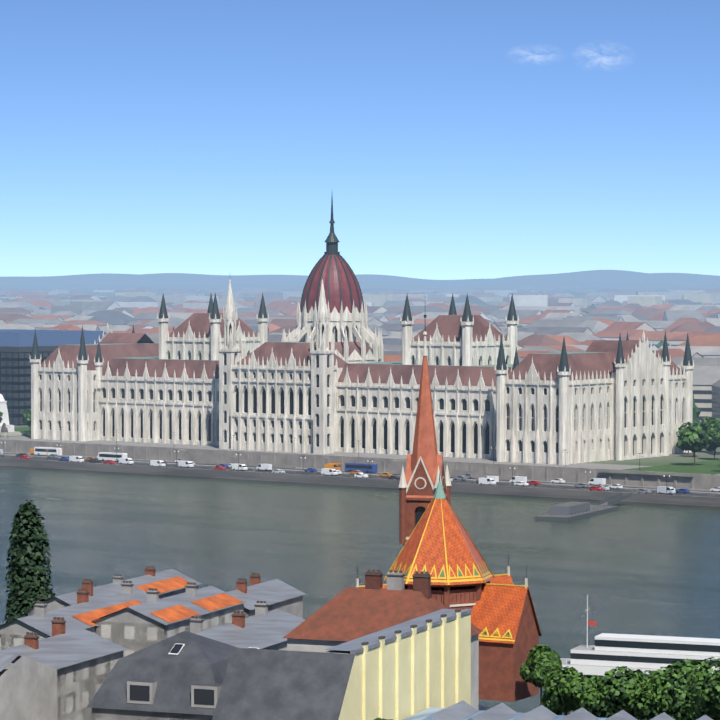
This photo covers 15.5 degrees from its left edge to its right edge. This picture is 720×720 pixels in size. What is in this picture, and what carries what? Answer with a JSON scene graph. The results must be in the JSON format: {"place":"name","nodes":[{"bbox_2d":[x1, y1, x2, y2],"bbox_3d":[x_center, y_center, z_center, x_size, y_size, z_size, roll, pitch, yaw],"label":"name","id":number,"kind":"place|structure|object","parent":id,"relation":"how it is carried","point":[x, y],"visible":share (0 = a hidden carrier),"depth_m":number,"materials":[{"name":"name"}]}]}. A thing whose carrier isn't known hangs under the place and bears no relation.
{"place":"outdoors","nodes":[
{"label":"outdoors","id":0,"kind":"place"},
{"bbox_2d":[0,329,105,425],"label":"office block","id":1,"kind":"structure","parent":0,"point":[16,345],"depth_m":1130.61,"materials":[{"name":"blue glass"}]},
{"bbox_2d":[0,566,712,719],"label":"foreground houses","id":2,"kind":"structure","parent":0,"point":[170,644],"depth_m":258.81,"materials":[{"name":"tile"}]},
{"bbox_2d":[0,467,719,714],"bbox_3d":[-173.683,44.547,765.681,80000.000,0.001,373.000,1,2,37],"label":"river","id":3,"kind":"structure","parent":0,"point":[638,569],"depth_m":678.40,"materials":[{"name":"liquid"}]},
{"bbox_2d":[535,492,631,520],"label":"pontoon pier","id":4,"kind":"structure","parent":3,"relation":"on","point":[567,511],"depth_m":758.02,"materials":[{"name":"grey metal"}]},
{"bbox_2d":[560,595,719,680],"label":"river ship","id":5,"kind":"object","parent":3,"relation":"on","point":[606,652],"visible":0.73,"depth_m":444.68,"materials":[{"name":"white metal"}]},
{"bbox_2d":[0,427,719,508],"bbox_3d":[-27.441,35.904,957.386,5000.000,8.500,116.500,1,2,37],"label":"embankment","id":6,"kind":"structure","parent":0,"point":[699,480],"depth_m":885.54,"materials":[{"name":"stone"}]},
{"bbox_2d":[0,394,25,436],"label":"wrapped statue","id":7,"kind":"object","parent":6,"relation":"on","point":[5,431],"visible":0.94,"depth_m":1050.99,"materials":[{"name":"white"}]},
{"bbox_2d":[1,425,669,494],"bbox_3d":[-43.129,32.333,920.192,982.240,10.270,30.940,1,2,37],"label":"street lamps","id":8,"kind":"object","parent":6,"relation":"on","point":[305,457],"visible":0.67,"depth_m":906.09,"materials":[{"name":"grey metal"}]},
{"bbox_2d":[0,447,719,493],"bbox_3d":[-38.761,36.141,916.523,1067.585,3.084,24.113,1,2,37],"label":"vehicles","id":9,"kind":"object","parent":6,"relation":"on","point":[357,470],"visible":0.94,"depth_m":898.38,"materials":[{"name":"white metal"}]},
{"bbox_2d":[0,270,719,288],"bbox_3d":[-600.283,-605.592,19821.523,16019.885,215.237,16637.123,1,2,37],"label":"hills","id":10,"kind":"structure","parent":0,"point":[606,278],"depth_m":18237.29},
{"bbox_2d":[0,0,719,279],"label":"sky","id":11,"kind":"structure","parent":0,"point":[208,137],"materials":[{"name":"blue"}]},
{"bbox_2d":[14,425,719,465],"bbox_3d":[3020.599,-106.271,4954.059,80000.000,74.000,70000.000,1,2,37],"label":"ground","id":12,"kind":"structure","parent":0,"point":[702,455],"depth_m":907.24,"materials":[{"name":"green plant"}]},
{"bbox_2d":[0,284,719,425],"bbox_3d":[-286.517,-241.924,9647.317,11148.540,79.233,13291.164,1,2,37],"label":"distant city buildings","id":13,"kind":"structure","parent":12,"relation":"on","point":[577,318],"depth_m":2995.90,"materials":[{"name":"grey"}]},
{"bbox_2d":[0,408,719,719],"bbox_3d":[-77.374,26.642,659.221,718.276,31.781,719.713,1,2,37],"label":"trees","id":14,"kind":"object","parent":12,"relation":"on","point":[680,690],"visible":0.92,"depth_m":349.24,"materials":[{"name":"green plant"}]},
{"bbox_2d":[29,197,693,464],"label":"parliament building","id":15,"kind":"structure","parent":12,"relation":"on","point":[331,381],"depth_m":944.04,"materials":[{"name":"stone"}]},
{"bbox_2d":[355,315,541,701],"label":"church","id":16,"kind":"structure","parent":12,"relation":"on","point":[437,543],"depth_m":387.38,"materials":[{"name":"tile"}]},
{"bbox_2d":[508,45,556,64],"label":"cloud","id":17,"kind":"structure","parent":0,"point":[535,54],"depth_m":26028.47,"materials":[{"name":"white"}]},
{"bbox_2d":[570,41,631,69],"bbox_3d":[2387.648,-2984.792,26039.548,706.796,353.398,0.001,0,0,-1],"label":"cloud","id":18,"kind":"structure","parent":0,"point":[602,56],"depth_m":26039.84,"materials":[{"name":"white"}]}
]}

